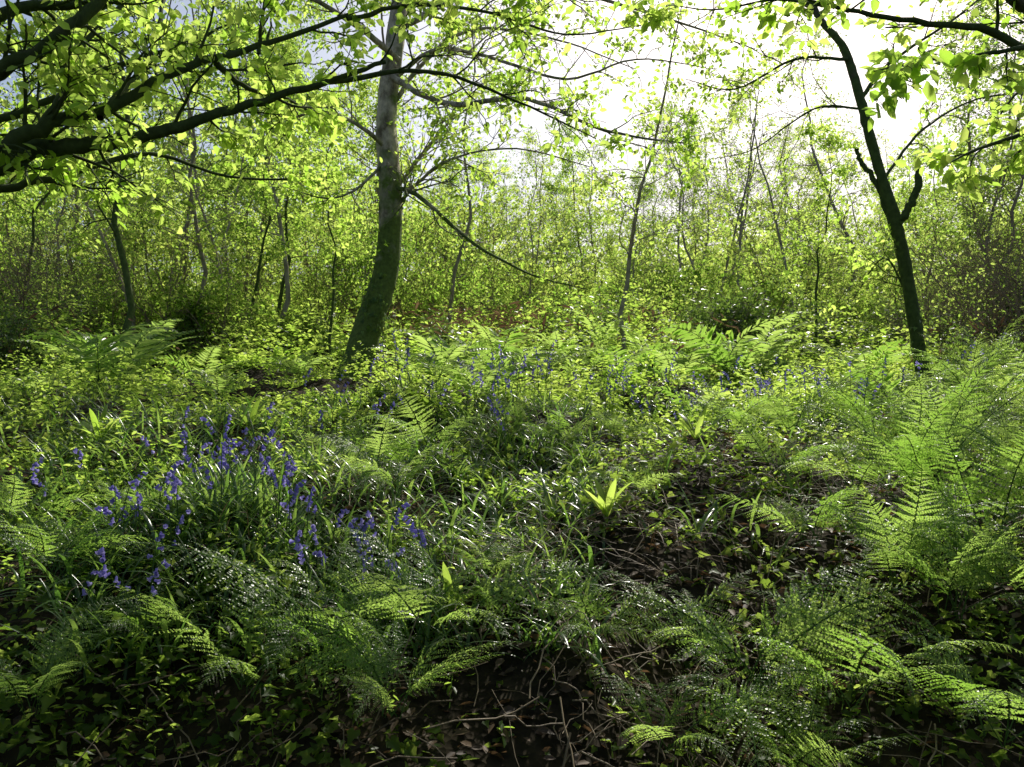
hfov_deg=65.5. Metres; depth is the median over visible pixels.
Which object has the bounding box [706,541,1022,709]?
fern
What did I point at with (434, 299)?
hazel shrub
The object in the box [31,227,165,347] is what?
hazel shrub
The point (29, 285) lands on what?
hazel shrub
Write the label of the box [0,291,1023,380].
dead bracken
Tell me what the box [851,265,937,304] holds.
hazel shrub
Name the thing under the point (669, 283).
hazel shrub
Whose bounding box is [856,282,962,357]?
ivy bush
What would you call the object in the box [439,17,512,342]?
sapling
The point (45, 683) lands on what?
fern
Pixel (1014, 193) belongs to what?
ash tree
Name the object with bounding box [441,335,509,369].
fern
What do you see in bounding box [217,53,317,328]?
sapling
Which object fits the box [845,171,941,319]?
tree
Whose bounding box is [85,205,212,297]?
hazel shrub
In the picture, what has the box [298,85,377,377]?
sapling
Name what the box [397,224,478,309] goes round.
hazel shrub
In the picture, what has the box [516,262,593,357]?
hazel shrub
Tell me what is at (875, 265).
hazel shrub
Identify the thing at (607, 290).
hazel shrub
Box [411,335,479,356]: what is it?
fern
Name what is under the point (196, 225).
sapling
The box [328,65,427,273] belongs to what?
birch tree
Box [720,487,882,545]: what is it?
fern
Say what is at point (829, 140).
sapling
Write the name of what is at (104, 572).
bluebell patch
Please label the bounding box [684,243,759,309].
hazel shrub
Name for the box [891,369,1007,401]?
fern
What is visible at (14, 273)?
hazel shrub
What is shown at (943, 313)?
bare thicket
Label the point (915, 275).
hazel shrub
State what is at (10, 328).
ivy bush
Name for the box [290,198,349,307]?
hazel shrub
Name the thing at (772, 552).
fallen twigs
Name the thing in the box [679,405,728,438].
harts tongue fern
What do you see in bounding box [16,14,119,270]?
birch tree
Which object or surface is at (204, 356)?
fern
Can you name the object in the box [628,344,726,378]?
fern
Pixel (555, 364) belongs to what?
fern
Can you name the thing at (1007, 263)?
hazel shrub
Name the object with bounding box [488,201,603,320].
hazel shrub
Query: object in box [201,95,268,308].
sapling
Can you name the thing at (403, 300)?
hazel shrub
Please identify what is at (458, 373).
fern
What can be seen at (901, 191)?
ash tree
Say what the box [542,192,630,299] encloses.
hazel shrub
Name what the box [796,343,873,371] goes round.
fern
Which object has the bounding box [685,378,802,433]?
fern
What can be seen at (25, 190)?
birch tree
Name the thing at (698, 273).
hazel shrub
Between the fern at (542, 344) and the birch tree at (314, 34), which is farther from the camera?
the birch tree at (314, 34)
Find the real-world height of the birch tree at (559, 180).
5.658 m
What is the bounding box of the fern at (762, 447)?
[715,413,873,479]
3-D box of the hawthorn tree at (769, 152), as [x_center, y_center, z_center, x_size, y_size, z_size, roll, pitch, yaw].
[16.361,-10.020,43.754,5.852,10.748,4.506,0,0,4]
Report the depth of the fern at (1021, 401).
4.62 m
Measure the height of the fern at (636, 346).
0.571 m
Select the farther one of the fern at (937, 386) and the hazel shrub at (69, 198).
the hazel shrub at (69, 198)
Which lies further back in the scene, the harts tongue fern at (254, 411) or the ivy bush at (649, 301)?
the ivy bush at (649, 301)
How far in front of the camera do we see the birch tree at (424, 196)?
43.34 m
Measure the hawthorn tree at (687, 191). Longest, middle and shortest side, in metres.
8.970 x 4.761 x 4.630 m
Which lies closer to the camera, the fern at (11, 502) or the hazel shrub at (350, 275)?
the fern at (11, 502)
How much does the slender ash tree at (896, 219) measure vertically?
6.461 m
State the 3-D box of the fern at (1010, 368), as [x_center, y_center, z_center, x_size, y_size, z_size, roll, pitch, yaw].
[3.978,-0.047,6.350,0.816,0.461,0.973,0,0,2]
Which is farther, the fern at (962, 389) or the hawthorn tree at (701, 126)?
the hawthorn tree at (701, 126)
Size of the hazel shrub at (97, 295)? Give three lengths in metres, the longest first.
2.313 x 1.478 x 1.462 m
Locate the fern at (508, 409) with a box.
[474,390,577,428]
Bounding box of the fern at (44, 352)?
[6,339,87,368]
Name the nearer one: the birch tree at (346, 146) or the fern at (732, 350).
the fern at (732, 350)
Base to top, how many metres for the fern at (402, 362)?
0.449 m
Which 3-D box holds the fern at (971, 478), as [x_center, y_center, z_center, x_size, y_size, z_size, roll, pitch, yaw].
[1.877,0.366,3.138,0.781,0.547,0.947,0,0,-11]
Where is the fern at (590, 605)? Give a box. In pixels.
[534,553,677,648]
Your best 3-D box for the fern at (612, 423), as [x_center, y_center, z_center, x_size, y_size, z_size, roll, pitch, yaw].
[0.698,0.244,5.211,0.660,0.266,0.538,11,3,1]
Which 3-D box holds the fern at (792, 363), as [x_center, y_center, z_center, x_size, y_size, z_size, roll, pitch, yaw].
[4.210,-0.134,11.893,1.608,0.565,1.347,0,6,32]
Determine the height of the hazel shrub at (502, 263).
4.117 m
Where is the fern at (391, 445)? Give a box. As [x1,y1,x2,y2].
[303,409,434,470]
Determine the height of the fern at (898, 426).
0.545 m
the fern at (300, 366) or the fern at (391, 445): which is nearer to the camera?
the fern at (391, 445)
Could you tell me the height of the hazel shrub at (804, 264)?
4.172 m
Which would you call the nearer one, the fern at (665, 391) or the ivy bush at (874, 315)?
the fern at (665, 391)
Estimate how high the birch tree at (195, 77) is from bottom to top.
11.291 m
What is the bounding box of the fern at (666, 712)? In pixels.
[587,659,795,764]
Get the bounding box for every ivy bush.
[0,290,83,378]
[47,266,146,334]
[158,264,267,351]
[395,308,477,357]
[530,286,635,361]
[576,275,675,351]
[648,281,741,362]
[653,265,834,379]
[786,308,874,366]
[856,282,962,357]
[909,249,1023,355]
[933,320,1023,390]
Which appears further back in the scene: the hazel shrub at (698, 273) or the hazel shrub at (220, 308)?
the hazel shrub at (698, 273)
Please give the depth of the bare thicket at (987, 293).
11.94 m
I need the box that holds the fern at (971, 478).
[847,412,1023,546]
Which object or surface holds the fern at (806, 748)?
on the woodland ground at (516, 680)
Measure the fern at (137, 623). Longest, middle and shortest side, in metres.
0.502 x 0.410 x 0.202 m
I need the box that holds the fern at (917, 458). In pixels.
[797,367,1023,502]
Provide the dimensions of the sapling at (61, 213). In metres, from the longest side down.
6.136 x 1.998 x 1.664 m
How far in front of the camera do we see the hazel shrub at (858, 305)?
21.28 m
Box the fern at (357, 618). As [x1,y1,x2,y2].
[99,540,470,686]
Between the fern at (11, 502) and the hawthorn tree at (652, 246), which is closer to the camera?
the fern at (11, 502)
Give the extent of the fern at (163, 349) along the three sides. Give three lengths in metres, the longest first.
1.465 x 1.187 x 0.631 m
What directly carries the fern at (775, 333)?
on the woodland ground at (516, 680)
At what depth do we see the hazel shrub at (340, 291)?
29.17 m
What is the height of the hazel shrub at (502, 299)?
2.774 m
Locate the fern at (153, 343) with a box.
[16,326,201,392]
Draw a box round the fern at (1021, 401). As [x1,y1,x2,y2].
[974,341,1023,436]
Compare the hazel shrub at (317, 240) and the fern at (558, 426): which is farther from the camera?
the hazel shrub at (317, 240)
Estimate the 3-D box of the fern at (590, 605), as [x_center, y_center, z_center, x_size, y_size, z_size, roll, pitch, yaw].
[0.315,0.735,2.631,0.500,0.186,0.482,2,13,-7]
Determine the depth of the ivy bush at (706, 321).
14.53 m
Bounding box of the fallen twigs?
[0,416,1023,766]
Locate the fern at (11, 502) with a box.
[0,465,118,531]
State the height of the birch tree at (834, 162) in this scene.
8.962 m
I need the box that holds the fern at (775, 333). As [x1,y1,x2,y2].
[673,311,813,377]
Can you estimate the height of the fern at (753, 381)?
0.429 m
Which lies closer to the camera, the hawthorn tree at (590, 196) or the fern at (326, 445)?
the fern at (326, 445)
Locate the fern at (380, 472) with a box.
[318,439,462,493]
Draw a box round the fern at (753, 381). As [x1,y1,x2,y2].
[728,367,810,400]
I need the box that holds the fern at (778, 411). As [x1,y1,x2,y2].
[726,367,881,440]
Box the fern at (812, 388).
[788,363,887,401]
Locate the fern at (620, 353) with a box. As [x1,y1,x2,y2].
[575,345,662,382]
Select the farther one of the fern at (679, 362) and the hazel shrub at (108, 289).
the hazel shrub at (108, 289)
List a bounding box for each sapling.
[0,17,119,345]
[2,0,196,349]
[4,92,96,313]
[12,38,152,344]
[96,94,176,301]
[122,0,248,349]
[152,0,238,298]
[153,60,259,288]
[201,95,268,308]
[214,0,329,347]
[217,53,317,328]
[236,32,348,346]
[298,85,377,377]
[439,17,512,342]
[567,0,705,361]
[690,96,775,301]
[694,57,783,289]
[731,66,833,358]
[763,115,863,359]
[928,93,1023,333]
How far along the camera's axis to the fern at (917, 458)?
3.53 m
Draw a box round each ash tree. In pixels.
[654,0,1023,402]
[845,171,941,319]
[893,148,970,298]
[905,0,1023,334]
[926,140,992,330]
[966,59,1023,276]
[978,166,1023,267]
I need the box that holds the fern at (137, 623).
[80,571,225,641]
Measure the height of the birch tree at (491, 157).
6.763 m
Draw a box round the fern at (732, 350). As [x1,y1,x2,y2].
[655,318,796,379]
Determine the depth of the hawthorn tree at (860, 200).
45.65 m
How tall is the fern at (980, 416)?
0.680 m
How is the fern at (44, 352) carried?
on the woodland ground at (516, 680)
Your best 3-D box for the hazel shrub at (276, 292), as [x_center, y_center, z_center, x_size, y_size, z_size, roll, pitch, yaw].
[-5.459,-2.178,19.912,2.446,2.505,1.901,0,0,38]
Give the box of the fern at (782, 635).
[588,563,934,766]
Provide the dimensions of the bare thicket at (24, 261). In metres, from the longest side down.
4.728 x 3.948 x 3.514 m
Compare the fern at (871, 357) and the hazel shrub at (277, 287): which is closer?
the fern at (871, 357)
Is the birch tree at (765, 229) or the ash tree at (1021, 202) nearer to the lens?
the ash tree at (1021, 202)
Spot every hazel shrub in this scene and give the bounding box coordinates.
[0,196,47,290]
[0,239,45,329]
[0,245,60,313]
[0,266,59,324]
[10,204,141,316]
[12,297,65,364]
[14,158,194,298]
[16,228,60,290]
[26,196,108,290]
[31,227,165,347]
[46,294,135,345]
[54,159,255,352]
[59,266,154,319]
[76,238,175,346]
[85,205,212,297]
[104,170,230,287]
[120,253,275,350]
[155,245,277,354]
[171,194,295,320]
[186,204,319,321]
[188,228,242,284]
[197,208,299,304]
[208,188,324,303]
[240,183,377,340]
[247,287,350,349]
[251,246,327,336]
[251,257,301,305]
[268,195,412,324]
[278,223,369,340]
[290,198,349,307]
[304,224,417,342]
[308,183,444,342]
[320,267,359,317]
[330,151,492,343]
[396,282,441,324]
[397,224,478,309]
[400,240,484,333]
[401,149,544,325]
[403,150,557,326]
[415,222,525,339]
[457,251,535,337]
[487,216,571,300]
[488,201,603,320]
[493,285,564,343]
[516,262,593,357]
[526,241,639,348]
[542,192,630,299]
[592,253,678,309]
[596,216,678,282]
[604,253,729,316]
[604,271,676,341]
[607,241,709,338]
[634,236,754,307]
[661,261,732,331]
[677,187,829,335]
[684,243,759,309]
[715,230,781,292]
[732,186,878,352]
[762,229,831,298]
[788,236,881,326]
[802,218,870,298]
[818,282,895,336]
[830,260,881,304]
[832,218,934,291]
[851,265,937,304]
[859,265,931,335]
[872,230,965,301]
[881,194,1023,341]
[897,255,973,317]
[928,274,998,309]
[954,216,1023,296]
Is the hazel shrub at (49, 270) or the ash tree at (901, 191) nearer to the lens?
the ash tree at (901, 191)
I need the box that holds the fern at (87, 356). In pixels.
[13,323,163,390]
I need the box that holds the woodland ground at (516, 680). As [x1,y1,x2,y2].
[0,282,1023,766]
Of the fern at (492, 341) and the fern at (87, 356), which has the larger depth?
the fern at (492, 341)
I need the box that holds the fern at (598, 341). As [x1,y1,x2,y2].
[562,309,637,354]
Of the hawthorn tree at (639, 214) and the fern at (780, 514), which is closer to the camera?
the fern at (780, 514)
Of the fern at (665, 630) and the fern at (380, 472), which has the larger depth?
the fern at (380, 472)
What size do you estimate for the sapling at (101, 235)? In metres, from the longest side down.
6.249 x 2.035 x 1.695 m
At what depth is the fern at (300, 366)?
9.48 m
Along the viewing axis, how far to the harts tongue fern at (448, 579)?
2.73 m
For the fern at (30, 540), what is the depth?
2.91 m
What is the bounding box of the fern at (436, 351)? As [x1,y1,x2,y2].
[388,329,492,386]
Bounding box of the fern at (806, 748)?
[653,666,928,766]
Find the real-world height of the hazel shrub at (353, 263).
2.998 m
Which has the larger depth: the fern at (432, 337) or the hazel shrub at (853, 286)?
the hazel shrub at (853, 286)
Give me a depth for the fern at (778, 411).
5.35 m
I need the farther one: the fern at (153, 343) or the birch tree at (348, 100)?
the birch tree at (348, 100)
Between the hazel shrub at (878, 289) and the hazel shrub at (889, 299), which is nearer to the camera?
the hazel shrub at (889, 299)
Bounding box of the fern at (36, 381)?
[2,361,84,393]
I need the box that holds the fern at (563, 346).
[512,326,604,370]
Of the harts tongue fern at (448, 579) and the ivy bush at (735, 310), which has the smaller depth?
the harts tongue fern at (448, 579)
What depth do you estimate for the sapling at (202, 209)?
16.61 m
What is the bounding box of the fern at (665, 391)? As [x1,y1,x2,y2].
[643,386,742,427]
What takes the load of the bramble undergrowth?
on the woodland ground at (516, 680)
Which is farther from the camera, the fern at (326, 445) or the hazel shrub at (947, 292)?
the hazel shrub at (947, 292)
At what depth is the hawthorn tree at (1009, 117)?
16.32 m
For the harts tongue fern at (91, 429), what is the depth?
4.58 m
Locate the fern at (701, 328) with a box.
[667,324,710,370]
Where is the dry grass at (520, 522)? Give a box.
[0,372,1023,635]
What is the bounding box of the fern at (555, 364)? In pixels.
[502,346,589,392]
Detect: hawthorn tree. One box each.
[404,168,464,286]
[436,139,512,321]
[479,114,587,311]
[487,125,570,296]
[551,128,636,289]
[589,160,685,307]
[613,125,700,280]
[619,96,745,305]
[629,83,737,276]
[651,89,755,274]
[671,44,814,288]
[696,88,804,270]
[741,118,861,276]
[756,7,929,297]
[756,109,858,269]
[759,103,854,274]
[823,151,899,267]
[855,127,911,273]
[867,107,996,317]
[934,1,1023,330]
[943,109,1023,271]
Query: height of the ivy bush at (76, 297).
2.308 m
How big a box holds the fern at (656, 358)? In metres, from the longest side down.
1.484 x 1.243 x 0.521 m
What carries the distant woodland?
on the woodland ground at (516, 680)
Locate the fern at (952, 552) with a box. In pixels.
[848,512,1023,612]
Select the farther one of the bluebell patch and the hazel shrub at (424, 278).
the hazel shrub at (424, 278)
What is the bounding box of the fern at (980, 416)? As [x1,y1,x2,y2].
[896,366,1023,504]
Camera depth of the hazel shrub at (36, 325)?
14.62 m
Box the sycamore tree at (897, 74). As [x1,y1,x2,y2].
[623,0,1023,201]
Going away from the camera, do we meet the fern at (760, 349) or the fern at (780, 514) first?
the fern at (780, 514)
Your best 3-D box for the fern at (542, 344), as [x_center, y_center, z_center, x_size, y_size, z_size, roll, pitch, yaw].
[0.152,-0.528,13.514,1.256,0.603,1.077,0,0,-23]
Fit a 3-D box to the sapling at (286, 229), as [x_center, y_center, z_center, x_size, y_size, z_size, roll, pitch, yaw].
[-4.791,-3.937,17.253,2.038,6.920,2.523,5,-4,-45]
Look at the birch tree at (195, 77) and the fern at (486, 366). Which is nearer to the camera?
the fern at (486, 366)
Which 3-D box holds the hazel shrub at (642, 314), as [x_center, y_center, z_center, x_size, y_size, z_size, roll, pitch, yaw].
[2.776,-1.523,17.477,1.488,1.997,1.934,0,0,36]
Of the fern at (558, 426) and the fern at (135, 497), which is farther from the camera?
the fern at (558, 426)
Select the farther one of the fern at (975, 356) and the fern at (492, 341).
the fern at (492, 341)
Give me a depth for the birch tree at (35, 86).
26.01 m
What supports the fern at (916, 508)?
on the woodland ground at (516, 680)
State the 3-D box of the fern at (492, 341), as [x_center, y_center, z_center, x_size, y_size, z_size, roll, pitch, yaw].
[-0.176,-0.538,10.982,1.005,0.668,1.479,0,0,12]
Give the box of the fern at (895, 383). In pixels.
[820,364,969,411]
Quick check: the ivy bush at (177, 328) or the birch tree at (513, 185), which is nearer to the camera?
the ivy bush at (177, 328)
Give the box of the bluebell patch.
[28,330,1003,674]
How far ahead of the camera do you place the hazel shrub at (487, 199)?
25.11 m
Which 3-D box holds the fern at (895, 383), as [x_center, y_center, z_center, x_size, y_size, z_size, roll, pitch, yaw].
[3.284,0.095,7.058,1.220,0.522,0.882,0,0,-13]
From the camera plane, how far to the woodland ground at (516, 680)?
2.58 m
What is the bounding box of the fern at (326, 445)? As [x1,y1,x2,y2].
[289,430,423,462]
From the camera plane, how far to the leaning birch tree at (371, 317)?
11.20 m
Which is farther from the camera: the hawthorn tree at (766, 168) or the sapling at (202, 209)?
the hawthorn tree at (766, 168)
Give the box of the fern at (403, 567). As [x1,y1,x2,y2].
[324,525,630,647]
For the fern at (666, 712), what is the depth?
2.27 m
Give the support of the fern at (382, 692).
on the woodland ground at (516, 680)
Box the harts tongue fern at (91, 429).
[74,404,145,440]
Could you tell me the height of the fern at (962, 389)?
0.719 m
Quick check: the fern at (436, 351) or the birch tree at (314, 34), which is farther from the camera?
the birch tree at (314, 34)
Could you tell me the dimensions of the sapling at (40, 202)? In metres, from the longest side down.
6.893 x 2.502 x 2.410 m
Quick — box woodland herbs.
[0,334,1023,766]
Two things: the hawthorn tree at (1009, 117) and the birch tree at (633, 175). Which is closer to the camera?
the hawthorn tree at (1009, 117)
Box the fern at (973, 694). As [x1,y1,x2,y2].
[863,591,1023,747]
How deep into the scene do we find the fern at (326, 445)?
4.93 m
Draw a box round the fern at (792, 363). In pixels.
[760,356,828,383]
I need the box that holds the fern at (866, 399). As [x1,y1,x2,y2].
[801,359,967,449]
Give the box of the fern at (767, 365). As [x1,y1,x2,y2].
[703,340,797,378]
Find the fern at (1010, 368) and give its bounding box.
[931,352,1023,402]
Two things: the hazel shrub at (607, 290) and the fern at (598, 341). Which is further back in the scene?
the hazel shrub at (607, 290)
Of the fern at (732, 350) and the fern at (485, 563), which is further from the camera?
the fern at (732, 350)
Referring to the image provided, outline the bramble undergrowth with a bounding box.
[0,225,1023,385]
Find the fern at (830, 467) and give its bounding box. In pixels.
[773,418,962,488]
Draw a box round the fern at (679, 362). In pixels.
[608,349,742,382]
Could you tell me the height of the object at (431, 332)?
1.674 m
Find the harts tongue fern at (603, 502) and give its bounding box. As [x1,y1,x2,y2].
[577,476,633,516]
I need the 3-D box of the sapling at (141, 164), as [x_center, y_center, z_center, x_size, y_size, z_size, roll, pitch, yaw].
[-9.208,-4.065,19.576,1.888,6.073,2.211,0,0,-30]
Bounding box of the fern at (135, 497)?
[81,478,208,517]
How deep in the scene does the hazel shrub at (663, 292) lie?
20.20 m
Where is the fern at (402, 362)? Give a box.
[364,345,455,378]
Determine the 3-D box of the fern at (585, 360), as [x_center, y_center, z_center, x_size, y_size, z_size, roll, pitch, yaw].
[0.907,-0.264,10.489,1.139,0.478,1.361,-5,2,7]
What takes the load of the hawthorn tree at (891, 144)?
on the woodland ground at (516, 680)
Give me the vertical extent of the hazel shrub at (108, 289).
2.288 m
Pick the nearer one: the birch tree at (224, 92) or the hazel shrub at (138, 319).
the hazel shrub at (138, 319)
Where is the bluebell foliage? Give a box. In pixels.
[0,363,1023,693]
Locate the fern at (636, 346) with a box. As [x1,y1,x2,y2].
[620,325,686,358]
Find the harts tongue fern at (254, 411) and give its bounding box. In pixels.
[232,397,266,424]
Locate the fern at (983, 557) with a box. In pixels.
[841,478,1023,622]
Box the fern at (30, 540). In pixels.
[0,500,164,576]
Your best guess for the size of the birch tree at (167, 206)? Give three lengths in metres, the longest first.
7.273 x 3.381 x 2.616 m
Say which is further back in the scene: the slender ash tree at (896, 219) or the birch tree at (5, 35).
the birch tree at (5, 35)
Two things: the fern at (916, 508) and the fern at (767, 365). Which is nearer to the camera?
the fern at (916, 508)
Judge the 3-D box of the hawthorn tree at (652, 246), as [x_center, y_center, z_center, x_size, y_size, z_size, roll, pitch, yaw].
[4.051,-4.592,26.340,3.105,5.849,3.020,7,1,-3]
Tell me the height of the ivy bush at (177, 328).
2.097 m
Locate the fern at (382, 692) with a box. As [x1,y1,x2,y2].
[258,606,522,719]
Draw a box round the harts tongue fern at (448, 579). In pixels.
[413,562,500,609]
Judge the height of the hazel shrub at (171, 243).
3.980 m
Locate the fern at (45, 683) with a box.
[0,596,111,716]
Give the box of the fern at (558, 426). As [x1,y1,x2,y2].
[509,406,605,446]
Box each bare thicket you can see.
[0,192,187,365]
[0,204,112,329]
[820,215,1023,367]
[860,191,1023,374]
[873,179,1023,351]
[907,200,1023,357]
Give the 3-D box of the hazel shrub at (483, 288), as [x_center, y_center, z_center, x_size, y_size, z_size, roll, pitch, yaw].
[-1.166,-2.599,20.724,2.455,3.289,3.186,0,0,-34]
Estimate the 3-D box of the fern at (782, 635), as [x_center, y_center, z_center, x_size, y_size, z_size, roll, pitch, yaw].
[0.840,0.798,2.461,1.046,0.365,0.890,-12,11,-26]
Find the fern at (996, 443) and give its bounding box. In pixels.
[930,418,1023,480]
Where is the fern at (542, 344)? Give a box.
[504,334,567,360]
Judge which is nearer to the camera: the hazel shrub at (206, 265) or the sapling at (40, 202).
the sapling at (40, 202)
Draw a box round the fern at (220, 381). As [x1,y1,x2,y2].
[173,367,256,401]
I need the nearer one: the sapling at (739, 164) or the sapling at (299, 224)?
the sapling at (299, 224)
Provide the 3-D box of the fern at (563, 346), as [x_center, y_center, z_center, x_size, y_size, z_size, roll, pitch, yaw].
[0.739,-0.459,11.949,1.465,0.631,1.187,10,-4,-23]
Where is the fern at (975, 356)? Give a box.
[891,314,1023,396]
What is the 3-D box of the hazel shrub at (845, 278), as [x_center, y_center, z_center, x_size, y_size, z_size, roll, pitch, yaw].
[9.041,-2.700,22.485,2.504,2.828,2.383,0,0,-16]
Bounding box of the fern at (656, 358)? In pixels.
[602,341,687,377]
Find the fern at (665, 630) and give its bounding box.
[605,569,763,690]
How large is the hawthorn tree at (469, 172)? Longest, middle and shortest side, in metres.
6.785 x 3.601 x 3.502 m
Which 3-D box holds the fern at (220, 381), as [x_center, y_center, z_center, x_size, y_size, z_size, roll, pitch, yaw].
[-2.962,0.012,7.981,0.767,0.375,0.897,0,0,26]
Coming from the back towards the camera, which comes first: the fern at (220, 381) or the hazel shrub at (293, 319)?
the hazel shrub at (293, 319)
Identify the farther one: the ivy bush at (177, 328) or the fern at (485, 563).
the ivy bush at (177, 328)
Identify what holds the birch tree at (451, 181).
on the woodland ground at (516, 680)
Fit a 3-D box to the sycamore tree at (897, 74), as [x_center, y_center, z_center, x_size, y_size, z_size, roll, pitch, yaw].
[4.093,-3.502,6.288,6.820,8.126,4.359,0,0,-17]
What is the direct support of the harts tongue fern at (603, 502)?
on the woodland ground at (516, 680)
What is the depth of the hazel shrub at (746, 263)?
28.64 m
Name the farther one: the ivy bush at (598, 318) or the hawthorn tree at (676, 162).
the hawthorn tree at (676, 162)
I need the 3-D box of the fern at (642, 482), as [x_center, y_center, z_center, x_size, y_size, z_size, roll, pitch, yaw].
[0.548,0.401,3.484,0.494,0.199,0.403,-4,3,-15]
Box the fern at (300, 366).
[255,350,335,379]
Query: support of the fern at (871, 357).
on the woodland ground at (516, 680)
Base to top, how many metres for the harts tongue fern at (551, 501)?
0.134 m
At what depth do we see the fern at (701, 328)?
12.24 m
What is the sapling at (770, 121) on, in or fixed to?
on the woodland ground at (516, 680)
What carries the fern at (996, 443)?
on the woodland ground at (516, 680)
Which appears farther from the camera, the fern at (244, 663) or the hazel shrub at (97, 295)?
the hazel shrub at (97, 295)
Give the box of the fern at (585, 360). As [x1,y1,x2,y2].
[538,345,613,378]
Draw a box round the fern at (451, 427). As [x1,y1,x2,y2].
[352,388,522,454]
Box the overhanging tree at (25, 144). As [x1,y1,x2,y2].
[0,0,692,233]
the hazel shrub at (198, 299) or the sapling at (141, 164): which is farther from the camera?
the sapling at (141, 164)
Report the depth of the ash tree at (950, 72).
17.34 m
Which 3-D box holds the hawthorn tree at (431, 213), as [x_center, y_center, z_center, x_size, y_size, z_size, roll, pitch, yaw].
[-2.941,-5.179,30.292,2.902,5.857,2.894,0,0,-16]
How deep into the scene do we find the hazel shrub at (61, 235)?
39.07 m
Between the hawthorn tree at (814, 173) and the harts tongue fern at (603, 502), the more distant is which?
the hawthorn tree at (814, 173)
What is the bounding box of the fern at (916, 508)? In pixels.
[788,464,1020,585]
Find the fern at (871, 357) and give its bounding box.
[805,338,927,382]
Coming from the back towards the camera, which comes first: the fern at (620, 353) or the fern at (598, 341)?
the fern at (598, 341)
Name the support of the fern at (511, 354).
on the woodland ground at (516, 680)
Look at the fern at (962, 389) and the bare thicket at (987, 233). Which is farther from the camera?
the bare thicket at (987, 233)
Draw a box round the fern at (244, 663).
[86,577,436,706]
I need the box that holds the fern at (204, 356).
[154,346,251,384]
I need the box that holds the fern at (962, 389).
[845,348,1023,463]
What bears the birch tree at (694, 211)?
on the woodland ground at (516, 680)
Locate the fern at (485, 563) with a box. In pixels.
[442,534,534,575]
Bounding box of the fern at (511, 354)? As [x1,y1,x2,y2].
[403,350,521,389]
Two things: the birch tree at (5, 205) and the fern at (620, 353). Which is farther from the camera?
the birch tree at (5, 205)
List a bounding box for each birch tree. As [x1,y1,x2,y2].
[0,4,128,285]
[0,22,19,192]
[0,101,69,293]
[0,113,54,252]
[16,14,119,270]
[21,0,130,291]
[36,9,155,291]
[71,73,188,290]
[111,141,196,271]
[130,0,253,290]
[136,68,234,283]
[153,0,274,279]
[179,15,307,299]
[200,0,803,379]
[214,25,337,287]
[234,0,363,300]
[250,53,335,306]
[292,123,375,288]
[300,0,464,336]
[309,87,359,269]
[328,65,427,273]
[404,190,435,278]
[428,162,466,258]
[468,145,516,299]
[491,163,533,279]
[538,169,583,298]
[545,124,611,276]
[603,217,627,281]
[617,174,661,261]
[675,144,715,269]
[741,197,787,276]
[799,135,843,292]
[852,190,897,280]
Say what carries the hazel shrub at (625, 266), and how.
on the woodland ground at (516, 680)
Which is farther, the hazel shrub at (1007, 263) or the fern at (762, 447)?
the hazel shrub at (1007, 263)
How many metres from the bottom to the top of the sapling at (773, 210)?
6.690 m
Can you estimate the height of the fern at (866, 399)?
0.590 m
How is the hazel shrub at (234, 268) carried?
on the woodland ground at (516, 680)
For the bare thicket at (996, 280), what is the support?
on the woodland ground at (516, 680)
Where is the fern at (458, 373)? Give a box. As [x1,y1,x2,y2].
[426,360,538,405]
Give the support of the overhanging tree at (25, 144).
on the woodland ground at (516, 680)
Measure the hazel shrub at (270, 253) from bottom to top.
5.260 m
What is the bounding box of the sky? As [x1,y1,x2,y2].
[0,0,1023,288]
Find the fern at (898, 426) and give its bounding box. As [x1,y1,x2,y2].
[833,380,1021,477]
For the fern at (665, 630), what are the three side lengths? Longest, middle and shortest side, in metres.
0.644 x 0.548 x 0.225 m
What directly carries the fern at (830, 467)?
on the woodland ground at (516, 680)
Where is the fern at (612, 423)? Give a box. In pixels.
[576,394,664,440]
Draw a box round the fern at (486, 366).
[461,345,561,392]
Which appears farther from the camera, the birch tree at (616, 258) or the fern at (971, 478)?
the birch tree at (616, 258)
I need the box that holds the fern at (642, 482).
[580,445,685,496]
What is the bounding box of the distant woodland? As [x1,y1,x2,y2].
[0,63,1023,299]
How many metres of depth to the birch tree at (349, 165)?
35.44 m
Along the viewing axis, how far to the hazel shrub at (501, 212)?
26.86 m
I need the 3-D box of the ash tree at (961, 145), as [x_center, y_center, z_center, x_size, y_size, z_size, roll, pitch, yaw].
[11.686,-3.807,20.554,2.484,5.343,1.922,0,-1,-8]
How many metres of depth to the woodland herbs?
3.52 m
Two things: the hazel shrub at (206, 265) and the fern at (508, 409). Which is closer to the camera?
the fern at (508, 409)
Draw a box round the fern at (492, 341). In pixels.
[465,318,542,366]
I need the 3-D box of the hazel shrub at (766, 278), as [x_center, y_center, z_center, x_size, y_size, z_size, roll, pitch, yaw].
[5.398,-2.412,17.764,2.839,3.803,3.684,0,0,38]
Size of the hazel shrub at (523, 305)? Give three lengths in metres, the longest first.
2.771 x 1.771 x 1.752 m
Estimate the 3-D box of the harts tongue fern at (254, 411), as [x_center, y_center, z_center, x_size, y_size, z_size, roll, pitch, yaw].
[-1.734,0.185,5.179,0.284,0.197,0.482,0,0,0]
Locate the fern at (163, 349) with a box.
[49,318,203,385]
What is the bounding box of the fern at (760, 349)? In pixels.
[693,333,799,379]
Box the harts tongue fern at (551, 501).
[542,492,572,520]
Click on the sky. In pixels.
(859, 41)

